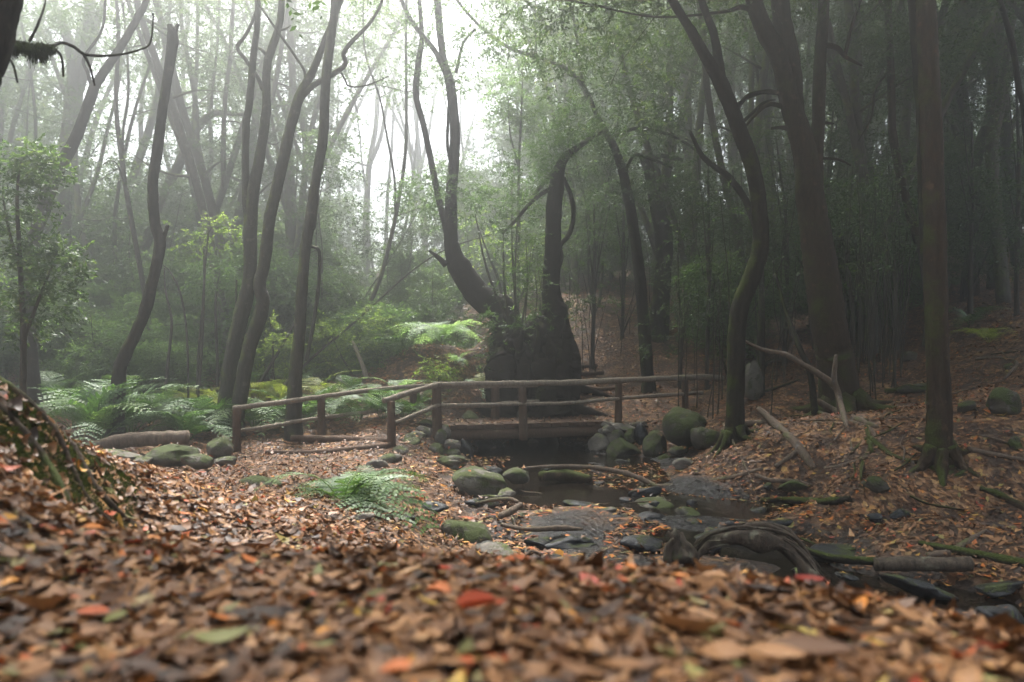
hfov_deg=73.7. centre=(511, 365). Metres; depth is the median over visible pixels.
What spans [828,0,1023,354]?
laurel tree
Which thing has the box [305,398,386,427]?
fern
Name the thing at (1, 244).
young laurel
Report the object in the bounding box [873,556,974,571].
cut log
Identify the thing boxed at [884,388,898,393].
rotten log
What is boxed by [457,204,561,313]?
young laurel
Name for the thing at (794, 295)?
laurel shrub
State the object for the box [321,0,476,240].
laurel tree
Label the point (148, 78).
laurel tree
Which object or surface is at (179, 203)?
young laurel
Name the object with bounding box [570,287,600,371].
sapling
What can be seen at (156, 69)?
laurel tree
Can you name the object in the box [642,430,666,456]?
abutment stone
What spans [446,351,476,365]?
fern
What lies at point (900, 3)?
laurel tree
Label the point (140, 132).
laurel tree
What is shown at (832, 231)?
young laurel
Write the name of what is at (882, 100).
laurel tree
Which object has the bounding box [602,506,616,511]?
wet stone
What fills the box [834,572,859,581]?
stream rock
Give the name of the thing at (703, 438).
abutment stone
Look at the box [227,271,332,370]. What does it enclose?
laurel shrub
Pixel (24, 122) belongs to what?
understory laurel
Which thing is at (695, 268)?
laurel shrub
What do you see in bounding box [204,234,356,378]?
laurel shrub
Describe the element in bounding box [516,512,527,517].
boulder
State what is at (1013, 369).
fallen branch
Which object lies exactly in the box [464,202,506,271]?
young laurel
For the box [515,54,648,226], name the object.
understory laurel
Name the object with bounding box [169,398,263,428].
fern
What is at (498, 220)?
young laurel
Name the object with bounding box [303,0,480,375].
laurel tree
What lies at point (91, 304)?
young laurel
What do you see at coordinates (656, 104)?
laurel tree
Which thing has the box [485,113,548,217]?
understory laurel
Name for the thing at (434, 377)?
bright bush
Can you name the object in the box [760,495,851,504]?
sunken log
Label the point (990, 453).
fallen branch
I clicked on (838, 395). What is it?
dead branch
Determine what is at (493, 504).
wet stone
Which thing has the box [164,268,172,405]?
sapling
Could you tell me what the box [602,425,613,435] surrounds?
abutment stone
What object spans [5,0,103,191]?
laurel tree
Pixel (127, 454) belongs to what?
boulder
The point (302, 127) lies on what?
laurel tree
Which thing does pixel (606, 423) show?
abutment stone
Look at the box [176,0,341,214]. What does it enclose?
laurel tree
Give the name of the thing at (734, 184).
dark tree
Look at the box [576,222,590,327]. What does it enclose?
sapling
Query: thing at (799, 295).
young laurel
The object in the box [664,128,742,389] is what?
young laurel
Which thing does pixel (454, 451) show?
abutment stone
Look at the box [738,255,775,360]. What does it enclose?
sapling
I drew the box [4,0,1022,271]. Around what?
sky
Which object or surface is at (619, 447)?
abutment stone
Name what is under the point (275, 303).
laurel shrub
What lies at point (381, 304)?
laurel shrub
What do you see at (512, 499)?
stream branch
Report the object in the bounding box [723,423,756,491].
dead stick
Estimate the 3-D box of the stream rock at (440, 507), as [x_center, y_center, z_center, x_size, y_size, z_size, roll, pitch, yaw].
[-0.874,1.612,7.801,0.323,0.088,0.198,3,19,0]
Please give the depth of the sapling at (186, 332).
15.78 m
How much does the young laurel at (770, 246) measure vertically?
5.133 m
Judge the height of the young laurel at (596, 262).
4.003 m
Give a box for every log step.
[265,443,390,453]
[290,435,386,442]
[581,363,597,367]
[582,371,603,375]
[589,386,614,390]
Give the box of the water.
[470,440,1023,616]
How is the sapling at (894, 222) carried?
on the ground
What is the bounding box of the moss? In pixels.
[0,382,145,529]
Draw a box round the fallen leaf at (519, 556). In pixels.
[505,554,529,560]
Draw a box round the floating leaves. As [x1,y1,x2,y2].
[428,449,1023,609]
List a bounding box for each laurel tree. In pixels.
[0,0,83,186]
[0,0,132,340]
[0,0,133,175]
[0,32,51,194]
[1,0,100,179]
[4,69,58,201]
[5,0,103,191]
[9,0,138,172]
[12,0,201,253]
[16,1,179,307]
[19,0,149,408]
[22,0,209,377]
[40,0,103,281]
[54,0,272,374]
[59,0,240,318]
[84,3,244,226]
[95,35,204,174]
[105,0,191,272]
[106,0,222,194]
[120,0,287,312]
[121,0,271,298]
[149,0,245,349]
[160,0,303,320]
[173,0,285,208]
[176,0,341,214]
[176,0,369,336]
[180,0,376,380]
[183,0,287,230]
[184,0,359,246]
[188,6,312,239]
[199,21,274,155]
[207,16,349,246]
[210,0,345,212]
[214,0,481,275]
[226,0,391,436]
[228,0,378,237]
[263,7,383,264]
[284,0,338,441]
[299,4,382,272]
[300,29,410,278]
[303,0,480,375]
[315,0,431,215]
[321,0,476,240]
[331,0,473,286]
[342,0,434,255]
[352,43,429,249]
[363,0,461,250]
[389,7,460,244]
[409,55,514,187]
[416,54,493,242]
[451,0,738,294]
[455,0,714,392]
[466,0,561,281]
[467,0,713,256]
[477,0,609,196]
[494,6,664,260]
[496,11,698,276]
[499,0,803,336]
[524,3,623,275]
[529,16,604,201]
[547,3,645,265]
[575,0,831,355]
[579,1,725,291]
[584,0,681,170]
[615,1,710,267]
[637,0,904,320]
[638,6,721,206]
[648,1,786,168]
[655,9,748,214]
[656,4,893,212]
[673,6,742,193]
[673,95,738,199]
[676,67,722,202]
[680,4,699,301]
[685,0,841,339]
[689,1,876,183]
[692,0,953,206]
[695,0,939,314]
[699,35,811,160]
[721,25,799,215]
[725,0,744,258]
[736,0,836,164]
[741,0,844,281]
[756,0,777,271]
[785,5,805,270]
[795,3,885,139]
[796,4,884,177]
[799,0,978,139]
[801,0,1023,288]
[801,2,939,152]
[802,45,887,178]
[803,5,906,164]
[804,3,986,136]
[806,0,952,286]
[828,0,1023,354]
[833,0,953,256]
[837,0,866,201]
[848,0,1023,304]
[862,0,915,153]
[862,0,980,140]
[864,6,972,261]
[883,4,1010,132]
[892,1,1023,166]
[893,0,1023,264]
[936,0,1023,227]
[936,0,1023,271]
[939,8,1019,80]
[940,0,1023,89]
[944,8,1023,143]
[962,0,993,296]
[968,1,1023,47]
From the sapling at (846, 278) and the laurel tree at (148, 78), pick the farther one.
the laurel tree at (148, 78)
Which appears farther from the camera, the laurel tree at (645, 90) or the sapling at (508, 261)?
the laurel tree at (645, 90)
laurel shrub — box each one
[1,292,110,384]
[1,310,135,395]
[9,330,87,384]
[14,276,135,347]
[40,308,213,395]
[102,282,213,373]
[111,253,222,346]
[125,317,219,371]
[126,337,222,397]
[127,242,230,374]
[186,249,330,383]
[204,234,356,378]
[204,317,287,376]
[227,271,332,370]
[253,303,397,381]
[257,237,361,277]
[305,266,362,366]
[317,294,398,381]
[318,300,429,378]
[347,294,417,341]
[348,286,389,304]
[352,333,466,372]
[371,238,456,332]
[396,279,473,343]
[669,245,796,368]
[767,263,805,313]
[778,185,922,336]
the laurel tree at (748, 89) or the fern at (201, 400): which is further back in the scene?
the laurel tree at (748, 89)
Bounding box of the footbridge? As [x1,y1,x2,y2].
[232,374,723,452]
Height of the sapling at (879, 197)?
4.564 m
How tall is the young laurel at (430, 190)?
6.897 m
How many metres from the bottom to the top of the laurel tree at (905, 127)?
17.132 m
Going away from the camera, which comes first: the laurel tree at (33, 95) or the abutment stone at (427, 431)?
the abutment stone at (427, 431)
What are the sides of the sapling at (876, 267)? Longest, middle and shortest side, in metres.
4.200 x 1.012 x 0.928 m
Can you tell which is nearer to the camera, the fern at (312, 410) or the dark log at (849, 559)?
the dark log at (849, 559)
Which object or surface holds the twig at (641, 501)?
on the boulder at (663, 503)
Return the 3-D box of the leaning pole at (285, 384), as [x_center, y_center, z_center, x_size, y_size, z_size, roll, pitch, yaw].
[-5.516,0.517,16.520,0.572,0.742,0.180,0,0,-11]
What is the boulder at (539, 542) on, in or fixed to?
on the ground
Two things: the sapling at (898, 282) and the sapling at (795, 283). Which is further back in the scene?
the sapling at (795, 283)
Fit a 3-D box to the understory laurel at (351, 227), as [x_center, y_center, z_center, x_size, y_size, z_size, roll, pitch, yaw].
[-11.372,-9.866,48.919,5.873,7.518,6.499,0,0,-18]
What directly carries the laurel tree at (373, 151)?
on the ground
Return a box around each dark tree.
[609,150,731,342]
[688,131,764,397]
[907,0,926,403]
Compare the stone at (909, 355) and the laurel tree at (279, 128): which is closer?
the stone at (909, 355)
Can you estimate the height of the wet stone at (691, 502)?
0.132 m
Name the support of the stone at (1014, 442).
on the ground
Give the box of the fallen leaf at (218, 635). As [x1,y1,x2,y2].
[193,627,249,641]
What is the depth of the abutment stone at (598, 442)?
14.58 m
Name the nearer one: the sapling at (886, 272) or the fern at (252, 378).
the sapling at (886, 272)
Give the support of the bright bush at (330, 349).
on the ground
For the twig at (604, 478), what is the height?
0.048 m
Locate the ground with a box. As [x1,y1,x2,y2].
[0,230,1023,681]
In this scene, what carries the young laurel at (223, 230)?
on the ground
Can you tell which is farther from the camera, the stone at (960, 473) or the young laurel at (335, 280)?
the young laurel at (335, 280)
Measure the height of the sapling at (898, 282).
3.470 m
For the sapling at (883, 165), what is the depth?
14.41 m
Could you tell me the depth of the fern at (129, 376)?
14.99 m
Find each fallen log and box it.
[88,430,189,448]
[745,420,783,426]
[817,398,879,438]
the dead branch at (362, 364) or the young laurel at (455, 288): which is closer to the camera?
the dead branch at (362, 364)
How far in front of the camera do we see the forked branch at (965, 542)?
6.46 m
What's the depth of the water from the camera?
9.79 m
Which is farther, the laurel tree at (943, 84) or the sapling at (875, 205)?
the laurel tree at (943, 84)
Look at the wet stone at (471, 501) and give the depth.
8.65 m
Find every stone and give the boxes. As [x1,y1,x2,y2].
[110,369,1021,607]
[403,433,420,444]
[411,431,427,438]
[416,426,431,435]
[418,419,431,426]
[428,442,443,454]
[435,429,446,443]
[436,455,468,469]
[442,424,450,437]
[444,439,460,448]
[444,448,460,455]
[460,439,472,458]
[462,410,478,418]
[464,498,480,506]
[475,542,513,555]
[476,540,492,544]
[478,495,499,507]
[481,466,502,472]
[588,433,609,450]
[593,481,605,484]
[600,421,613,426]
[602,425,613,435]
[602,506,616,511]
[606,437,640,456]
[607,430,623,441]
[611,423,634,433]
[613,514,627,516]
[614,459,629,461]
[619,497,633,502]
[624,428,633,442]
[628,486,661,496]
[629,421,647,426]
[634,422,647,444]
[638,516,652,520]
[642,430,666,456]
[648,500,659,506]
[658,454,670,459]
[662,406,706,447]
[668,446,688,455]
[672,457,692,470]
[685,518,699,524]
[686,499,697,504]
[691,427,719,449]
[707,547,720,553]
[718,522,724,527]
[725,520,736,526]
[744,361,763,400]
[763,482,772,489]
[777,480,807,491]
[858,476,889,493]
[866,513,883,522]
[897,383,926,393]
[901,351,917,361]
[954,468,967,476]
[957,400,976,412]
[1003,363,1013,369]
[1007,436,1022,450]
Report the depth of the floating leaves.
8.21 m
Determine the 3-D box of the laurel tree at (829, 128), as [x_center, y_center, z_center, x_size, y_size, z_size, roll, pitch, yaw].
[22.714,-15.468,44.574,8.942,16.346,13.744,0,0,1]
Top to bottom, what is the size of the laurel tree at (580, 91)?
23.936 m
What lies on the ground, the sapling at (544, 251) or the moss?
the sapling at (544, 251)
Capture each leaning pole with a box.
[255,322,293,389]
[272,377,288,400]
[303,233,492,367]
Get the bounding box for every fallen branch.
[755,473,811,486]
[765,379,799,391]
[774,450,796,467]
[824,456,867,468]
[849,418,916,480]
[967,446,1023,461]
[975,356,1018,379]
[979,485,1023,510]
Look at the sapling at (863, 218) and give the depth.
15.82 m
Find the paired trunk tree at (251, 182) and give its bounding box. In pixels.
[197,0,388,424]
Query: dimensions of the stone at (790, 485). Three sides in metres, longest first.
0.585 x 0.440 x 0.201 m
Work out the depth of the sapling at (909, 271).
14.79 m
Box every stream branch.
[475,497,518,504]
[498,502,522,518]
[500,523,582,531]
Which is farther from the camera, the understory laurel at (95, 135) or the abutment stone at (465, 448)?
the understory laurel at (95, 135)
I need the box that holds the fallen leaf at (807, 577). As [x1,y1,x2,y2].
[793,574,824,581]
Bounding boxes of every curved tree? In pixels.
[104,23,179,436]
[553,0,775,458]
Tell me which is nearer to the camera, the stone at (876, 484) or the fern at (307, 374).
the stone at (876, 484)
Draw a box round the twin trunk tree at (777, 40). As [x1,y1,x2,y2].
[459,0,898,416]
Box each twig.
[399,469,440,480]
[525,550,542,555]
[592,478,619,479]
[623,500,670,503]
[795,419,835,420]
[800,537,816,544]
[850,463,855,478]
[873,422,904,436]
[884,416,917,418]
[894,450,920,470]
[900,437,905,460]
[909,495,962,509]
[971,434,1007,443]
[991,351,1023,354]
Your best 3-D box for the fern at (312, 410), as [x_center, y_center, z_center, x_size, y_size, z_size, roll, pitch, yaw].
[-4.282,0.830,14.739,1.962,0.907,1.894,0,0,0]
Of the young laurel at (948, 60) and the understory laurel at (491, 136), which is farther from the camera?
the understory laurel at (491, 136)
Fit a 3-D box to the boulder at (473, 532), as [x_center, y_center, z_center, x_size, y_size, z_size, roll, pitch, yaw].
[-0.463,1.755,7.058,0.520,0.297,0.522,0,0,-17]
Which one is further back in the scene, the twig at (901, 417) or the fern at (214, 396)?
the fern at (214, 396)
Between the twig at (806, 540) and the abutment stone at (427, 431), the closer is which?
the twig at (806, 540)
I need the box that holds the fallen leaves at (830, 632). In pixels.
[0,378,1023,681]
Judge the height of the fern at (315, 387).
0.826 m
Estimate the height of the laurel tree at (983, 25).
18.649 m
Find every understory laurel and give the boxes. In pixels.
[0,0,126,285]
[0,36,100,252]
[0,51,135,231]
[0,140,183,288]
[2,117,42,216]
[3,73,96,195]
[11,169,181,270]
[12,108,127,203]
[42,121,213,204]
[43,124,241,273]
[63,182,198,256]
[107,67,316,225]
[123,204,238,323]
[127,190,242,253]
[137,48,284,260]
[144,166,262,249]
[148,142,272,205]
[161,198,263,326]
[163,126,239,202]
[224,124,359,275]
[225,0,389,270]
[274,229,373,288]
[275,191,383,284]
[297,169,377,250]
[326,169,392,271]
[404,162,520,295]
[452,7,665,281]
[457,26,592,292]
[459,112,544,254]
[461,171,528,261]
[478,104,547,214]
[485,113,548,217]
[490,106,640,286]
[498,0,693,310]
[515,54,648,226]
[520,169,629,290]
[630,154,706,237]
[673,54,755,232]
[740,77,837,203]
[801,4,976,187]
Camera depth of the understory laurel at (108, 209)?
34.25 m
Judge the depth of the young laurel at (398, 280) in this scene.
27.93 m
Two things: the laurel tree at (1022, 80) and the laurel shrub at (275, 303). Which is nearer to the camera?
the laurel shrub at (275, 303)
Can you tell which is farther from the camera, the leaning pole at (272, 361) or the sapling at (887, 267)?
the leaning pole at (272, 361)
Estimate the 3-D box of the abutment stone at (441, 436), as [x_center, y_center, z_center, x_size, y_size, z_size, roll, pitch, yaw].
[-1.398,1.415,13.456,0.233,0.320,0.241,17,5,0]
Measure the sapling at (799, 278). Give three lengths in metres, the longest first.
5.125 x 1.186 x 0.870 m
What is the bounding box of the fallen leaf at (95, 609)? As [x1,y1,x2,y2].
[76,605,108,613]
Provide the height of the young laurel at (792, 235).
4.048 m
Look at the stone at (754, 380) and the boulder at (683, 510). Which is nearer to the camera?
the boulder at (683, 510)
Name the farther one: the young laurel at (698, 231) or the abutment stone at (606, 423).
the young laurel at (698, 231)
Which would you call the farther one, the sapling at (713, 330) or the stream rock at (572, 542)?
the sapling at (713, 330)
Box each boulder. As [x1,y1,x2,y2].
[103,449,143,459]
[134,457,152,463]
[144,444,199,466]
[180,454,214,469]
[206,435,233,458]
[214,456,236,465]
[239,475,284,486]
[354,513,374,521]
[366,460,388,468]
[378,453,402,462]
[392,445,407,453]
[441,520,492,544]
[452,466,506,497]
[498,487,515,501]
[503,467,529,483]
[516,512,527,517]
[524,537,550,548]
[636,497,673,507]
[638,511,665,518]
[675,506,699,514]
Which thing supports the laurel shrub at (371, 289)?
on the ground
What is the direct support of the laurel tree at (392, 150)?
on the ground
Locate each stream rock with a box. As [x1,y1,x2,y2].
[398,513,415,520]
[422,501,448,512]
[544,535,596,549]
[563,500,600,506]
[619,535,662,553]
[694,519,796,538]
[750,507,766,511]
[810,543,855,562]
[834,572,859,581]
[878,574,958,599]
[889,508,910,519]
[973,580,1023,597]
[975,604,1023,623]
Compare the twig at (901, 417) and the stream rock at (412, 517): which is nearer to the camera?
the stream rock at (412, 517)
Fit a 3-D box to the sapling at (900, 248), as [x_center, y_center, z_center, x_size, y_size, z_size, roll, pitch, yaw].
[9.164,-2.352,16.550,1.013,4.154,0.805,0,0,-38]
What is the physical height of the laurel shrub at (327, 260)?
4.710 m
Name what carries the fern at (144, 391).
on the ground
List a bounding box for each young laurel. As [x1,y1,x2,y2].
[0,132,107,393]
[0,201,130,376]
[0,205,98,303]
[0,224,63,368]
[0,247,67,382]
[0,247,98,339]
[0,260,58,369]
[3,199,35,289]
[54,233,153,314]
[70,247,129,314]
[73,153,237,343]
[73,301,127,337]
[86,179,167,270]
[89,173,237,251]
[95,226,194,292]
[126,184,199,268]
[162,210,261,405]
[169,227,282,321]
[174,246,255,393]
[270,126,440,381]
[276,206,335,250]
[289,259,360,355]
[297,203,443,337]
[310,246,472,369]
[327,285,423,376]
[347,251,375,297]
[364,168,445,304]
[368,263,455,302]
[373,242,426,289]
[381,248,429,312]
[402,301,488,349]
[414,182,476,247]
[424,143,506,267]
[435,268,467,304]
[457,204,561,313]
[459,187,531,284]
[460,227,511,291]
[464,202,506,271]
[474,186,544,291]
[477,55,559,308]
[489,232,598,324]
[520,204,570,284]
[560,179,642,368]
[561,120,638,282]
[561,207,620,285]
[577,139,651,339]
[598,198,651,276]
[608,168,680,302]
[629,111,790,288]
[634,258,721,388]
[637,171,860,378]
[641,150,712,304]
[643,236,685,271]
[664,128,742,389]
[674,201,716,269]
[676,140,785,224]
[683,162,748,267]
[699,149,772,274]
[720,200,790,278]
[727,41,958,349]
[737,109,806,364]
[739,182,803,331]
[767,197,848,327]
[773,82,876,240]
[775,199,801,271]
[781,48,986,277]
[793,191,885,287]
[823,111,980,300]
[824,121,921,327]
[825,178,906,357]
[881,92,1023,249]
[903,129,985,288]
[941,95,1023,314]
[945,128,1023,194]
[960,29,1023,315]
[971,78,1023,165]
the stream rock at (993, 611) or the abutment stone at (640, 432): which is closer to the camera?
the stream rock at (993, 611)
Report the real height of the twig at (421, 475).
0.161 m
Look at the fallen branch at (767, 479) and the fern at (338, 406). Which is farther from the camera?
the fern at (338, 406)
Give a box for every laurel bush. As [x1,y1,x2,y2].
[128,332,213,392]
[238,309,303,395]
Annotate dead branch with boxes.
[351,341,368,378]
[746,341,842,413]
[831,354,852,447]
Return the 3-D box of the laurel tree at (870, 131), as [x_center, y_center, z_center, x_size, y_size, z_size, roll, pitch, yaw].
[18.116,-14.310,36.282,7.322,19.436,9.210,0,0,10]
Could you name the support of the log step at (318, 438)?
on the ground
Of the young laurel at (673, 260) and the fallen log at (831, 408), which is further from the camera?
the young laurel at (673, 260)
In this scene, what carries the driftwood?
on the water
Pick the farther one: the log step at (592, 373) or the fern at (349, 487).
the log step at (592, 373)
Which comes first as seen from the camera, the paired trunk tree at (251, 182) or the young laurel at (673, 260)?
the paired trunk tree at (251, 182)
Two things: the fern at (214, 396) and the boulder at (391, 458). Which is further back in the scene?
the fern at (214, 396)
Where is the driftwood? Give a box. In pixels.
[693,521,832,585]
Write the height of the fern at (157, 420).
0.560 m
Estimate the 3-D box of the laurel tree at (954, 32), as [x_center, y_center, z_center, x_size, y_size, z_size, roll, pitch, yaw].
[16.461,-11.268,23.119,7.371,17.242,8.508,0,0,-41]
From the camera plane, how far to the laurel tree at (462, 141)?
40.98 m
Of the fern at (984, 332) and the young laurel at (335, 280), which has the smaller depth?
the fern at (984, 332)
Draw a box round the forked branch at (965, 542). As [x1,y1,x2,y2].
[925,528,988,556]
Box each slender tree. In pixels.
[830,0,944,347]
[849,0,1023,154]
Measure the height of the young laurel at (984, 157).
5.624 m
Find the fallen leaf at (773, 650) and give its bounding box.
[746,642,805,657]
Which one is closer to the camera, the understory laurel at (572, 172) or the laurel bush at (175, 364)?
the laurel bush at (175, 364)
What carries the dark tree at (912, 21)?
on the ground
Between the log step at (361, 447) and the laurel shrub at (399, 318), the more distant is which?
the laurel shrub at (399, 318)
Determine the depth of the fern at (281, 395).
16.33 m
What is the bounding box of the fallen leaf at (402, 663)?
[379,658,415,671]
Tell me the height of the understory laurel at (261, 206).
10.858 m
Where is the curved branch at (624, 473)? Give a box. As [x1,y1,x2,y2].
[524,464,763,486]
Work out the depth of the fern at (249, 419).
14.27 m
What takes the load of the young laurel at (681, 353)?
on the ground
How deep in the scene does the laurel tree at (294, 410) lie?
13.71 m
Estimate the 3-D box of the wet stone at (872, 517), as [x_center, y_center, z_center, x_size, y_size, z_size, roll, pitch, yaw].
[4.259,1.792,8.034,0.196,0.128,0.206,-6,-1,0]
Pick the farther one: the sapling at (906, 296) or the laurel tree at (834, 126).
the laurel tree at (834, 126)
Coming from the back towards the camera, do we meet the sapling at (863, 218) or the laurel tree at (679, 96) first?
the laurel tree at (679, 96)
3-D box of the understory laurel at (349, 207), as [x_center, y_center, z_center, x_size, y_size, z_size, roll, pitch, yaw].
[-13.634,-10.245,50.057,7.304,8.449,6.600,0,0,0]
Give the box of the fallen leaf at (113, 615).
[104,610,126,621]
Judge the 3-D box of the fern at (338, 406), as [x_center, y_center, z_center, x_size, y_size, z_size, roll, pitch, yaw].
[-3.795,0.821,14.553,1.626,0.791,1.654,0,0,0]
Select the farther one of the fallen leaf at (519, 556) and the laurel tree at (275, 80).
the laurel tree at (275, 80)
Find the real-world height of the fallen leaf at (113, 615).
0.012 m
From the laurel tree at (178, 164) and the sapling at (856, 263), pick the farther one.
the laurel tree at (178, 164)
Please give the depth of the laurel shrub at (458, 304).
24.23 m
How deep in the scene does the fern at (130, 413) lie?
13.22 m
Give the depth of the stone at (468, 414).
15.64 m
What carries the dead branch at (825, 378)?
on the ground
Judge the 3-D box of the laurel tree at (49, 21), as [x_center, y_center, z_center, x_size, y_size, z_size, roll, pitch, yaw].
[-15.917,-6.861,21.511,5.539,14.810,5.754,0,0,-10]
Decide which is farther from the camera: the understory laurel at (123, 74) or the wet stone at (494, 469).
the understory laurel at (123, 74)
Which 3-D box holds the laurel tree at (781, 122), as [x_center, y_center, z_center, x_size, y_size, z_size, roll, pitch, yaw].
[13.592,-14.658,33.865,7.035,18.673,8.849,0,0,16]
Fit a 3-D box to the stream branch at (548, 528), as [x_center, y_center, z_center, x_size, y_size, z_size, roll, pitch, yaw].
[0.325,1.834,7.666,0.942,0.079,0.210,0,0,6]
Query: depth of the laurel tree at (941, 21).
20.21 m
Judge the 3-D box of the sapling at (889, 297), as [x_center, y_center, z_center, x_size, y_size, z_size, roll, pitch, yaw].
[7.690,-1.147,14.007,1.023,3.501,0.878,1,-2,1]
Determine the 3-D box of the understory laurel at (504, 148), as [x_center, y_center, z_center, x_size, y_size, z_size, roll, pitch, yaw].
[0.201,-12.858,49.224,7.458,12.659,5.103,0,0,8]
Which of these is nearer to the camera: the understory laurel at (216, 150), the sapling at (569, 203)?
the sapling at (569, 203)
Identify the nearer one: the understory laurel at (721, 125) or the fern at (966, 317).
the fern at (966, 317)
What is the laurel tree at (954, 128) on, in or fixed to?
on the ground
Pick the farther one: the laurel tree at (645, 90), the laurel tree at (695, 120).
the laurel tree at (695, 120)
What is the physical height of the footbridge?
1.457 m
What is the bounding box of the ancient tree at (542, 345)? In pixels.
[386,0,613,444]
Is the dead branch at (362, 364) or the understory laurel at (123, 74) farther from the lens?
the understory laurel at (123, 74)
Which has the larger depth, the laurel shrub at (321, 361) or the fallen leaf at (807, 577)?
the laurel shrub at (321, 361)
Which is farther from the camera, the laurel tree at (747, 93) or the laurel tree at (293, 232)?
the laurel tree at (747, 93)
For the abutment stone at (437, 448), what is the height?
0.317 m
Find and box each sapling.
[163,265,188,397]
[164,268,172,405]
[197,229,208,396]
[490,231,510,269]
[492,235,514,297]
[527,241,544,293]
[532,206,545,311]
[561,189,580,219]
[563,243,583,370]
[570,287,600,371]
[575,207,600,330]
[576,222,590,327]
[590,282,625,376]
[620,265,657,355]
[626,241,651,333]
[655,215,692,405]
[660,262,695,386]
[666,283,701,408]
[680,274,712,408]
[689,275,732,417]
[691,270,735,413]
[694,177,748,314]
[698,241,748,418]
[701,273,736,399]
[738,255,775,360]
[764,255,790,376]
[768,193,795,381]
[770,234,802,414]
[774,272,818,414]
[775,236,801,361]
[783,179,845,382]
[824,157,875,357]
[825,160,860,343]
[825,161,853,347]
[828,198,856,352]
[831,174,881,399]
[831,204,857,344]
[834,240,855,338]
[837,153,885,357]
[837,234,877,363]
[839,198,875,353]
[841,152,883,342]
[841,263,879,344]
[842,267,884,371]
[844,179,893,386]
[844,239,882,354]
[845,154,887,342]
[847,186,877,331]
[847,203,898,359]
[849,160,898,315]
[850,186,883,362]
[853,224,902,380]
[853,249,896,395]
[855,166,891,370]
[857,171,901,385]
[857,237,918,391]
[858,219,913,379]
[859,228,917,387]
[859,238,907,361]
[862,224,905,387]
[864,163,911,361]
[865,246,912,344]
[866,161,896,341]
[868,240,908,351]
[869,229,909,348]
[870,146,915,362]
[870,173,917,386]
[871,172,916,362]
[874,149,916,371]
[877,144,916,354]
[879,179,917,344]
[882,180,911,311]
[887,186,917,368]
[888,219,919,375]
[892,220,948,376]
[898,152,946,350]
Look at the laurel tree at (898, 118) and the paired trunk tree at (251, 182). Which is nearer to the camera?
the paired trunk tree at (251, 182)
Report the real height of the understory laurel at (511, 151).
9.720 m
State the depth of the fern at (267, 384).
16.96 m
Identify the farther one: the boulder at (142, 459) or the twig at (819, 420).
the twig at (819, 420)
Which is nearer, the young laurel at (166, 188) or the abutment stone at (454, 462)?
the abutment stone at (454, 462)
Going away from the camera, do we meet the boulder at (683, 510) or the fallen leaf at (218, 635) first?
the fallen leaf at (218, 635)
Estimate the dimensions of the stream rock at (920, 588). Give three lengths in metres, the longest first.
0.671 x 0.254 x 0.145 m
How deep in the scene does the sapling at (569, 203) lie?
20.24 m
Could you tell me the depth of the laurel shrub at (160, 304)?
21.74 m
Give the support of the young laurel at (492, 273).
on the ground
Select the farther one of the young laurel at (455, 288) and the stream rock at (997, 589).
the young laurel at (455, 288)
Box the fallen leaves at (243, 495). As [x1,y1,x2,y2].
[3,237,1023,608]
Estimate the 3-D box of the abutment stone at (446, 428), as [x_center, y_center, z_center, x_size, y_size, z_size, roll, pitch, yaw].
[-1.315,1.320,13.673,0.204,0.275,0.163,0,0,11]
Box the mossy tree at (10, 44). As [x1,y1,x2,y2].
[0,0,371,526]
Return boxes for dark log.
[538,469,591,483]
[805,546,873,565]
[918,540,1023,567]
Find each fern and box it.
[16,368,103,413]
[27,384,155,428]
[31,375,168,421]
[38,377,194,445]
[41,384,152,406]
[46,383,213,432]
[92,382,204,423]
[125,402,179,432]
[125,405,246,447]
[126,374,155,393]
[129,380,186,402]
[137,395,280,436]
[156,386,217,401]
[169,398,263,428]
[184,389,217,405]
[209,392,284,426]
[215,372,281,388]
[228,393,312,431]
[249,383,311,399]
[249,389,312,439]
[250,379,304,401]
[254,468,438,538]
[271,368,326,389]
[276,383,349,423]
[302,370,363,399]
[303,385,366,421]
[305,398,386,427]
[305,476,438,526]
[308,375,371,401]
[326,389,427,418]
[328,465,414,496]
[340,383,404,402]
[361,377,435,401]
[378,398,431,417]
[384,319,480,352]
[394,381,444,402]
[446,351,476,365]
[470,374,484,392]
[948,305,1009,328]
[950,327,1017,342]
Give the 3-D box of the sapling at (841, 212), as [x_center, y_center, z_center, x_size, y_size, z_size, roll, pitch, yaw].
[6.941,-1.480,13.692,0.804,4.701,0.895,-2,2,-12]
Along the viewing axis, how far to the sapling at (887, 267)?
13.45 m
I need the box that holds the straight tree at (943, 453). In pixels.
[707,0,981,490]
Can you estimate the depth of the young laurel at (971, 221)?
17.43 m
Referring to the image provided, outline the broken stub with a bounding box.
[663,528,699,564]
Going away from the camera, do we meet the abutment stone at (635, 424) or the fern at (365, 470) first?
the fern at (365, 470)
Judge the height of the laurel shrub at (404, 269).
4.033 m
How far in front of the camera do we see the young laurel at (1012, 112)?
31.52 m
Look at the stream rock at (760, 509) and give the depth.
9.13 m
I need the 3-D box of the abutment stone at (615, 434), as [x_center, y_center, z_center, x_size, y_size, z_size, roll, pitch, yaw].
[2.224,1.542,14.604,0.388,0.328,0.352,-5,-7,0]
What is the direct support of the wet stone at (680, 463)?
on the ground
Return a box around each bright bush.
[292,305,410,381]
[411,352,467,392]
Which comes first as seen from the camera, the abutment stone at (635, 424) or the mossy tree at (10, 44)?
the mossy tree at (10, 44)
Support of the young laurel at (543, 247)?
on the ground
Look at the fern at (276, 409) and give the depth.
14.11 m
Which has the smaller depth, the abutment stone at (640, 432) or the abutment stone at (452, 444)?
the abutment stone at (452, 444)
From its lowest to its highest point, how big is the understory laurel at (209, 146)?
14.974 m
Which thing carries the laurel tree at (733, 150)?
on the ground
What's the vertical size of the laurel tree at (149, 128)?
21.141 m
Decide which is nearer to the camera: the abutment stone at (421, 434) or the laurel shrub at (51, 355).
the abutment stone at (421, 434)
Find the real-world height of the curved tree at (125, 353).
8.148 m

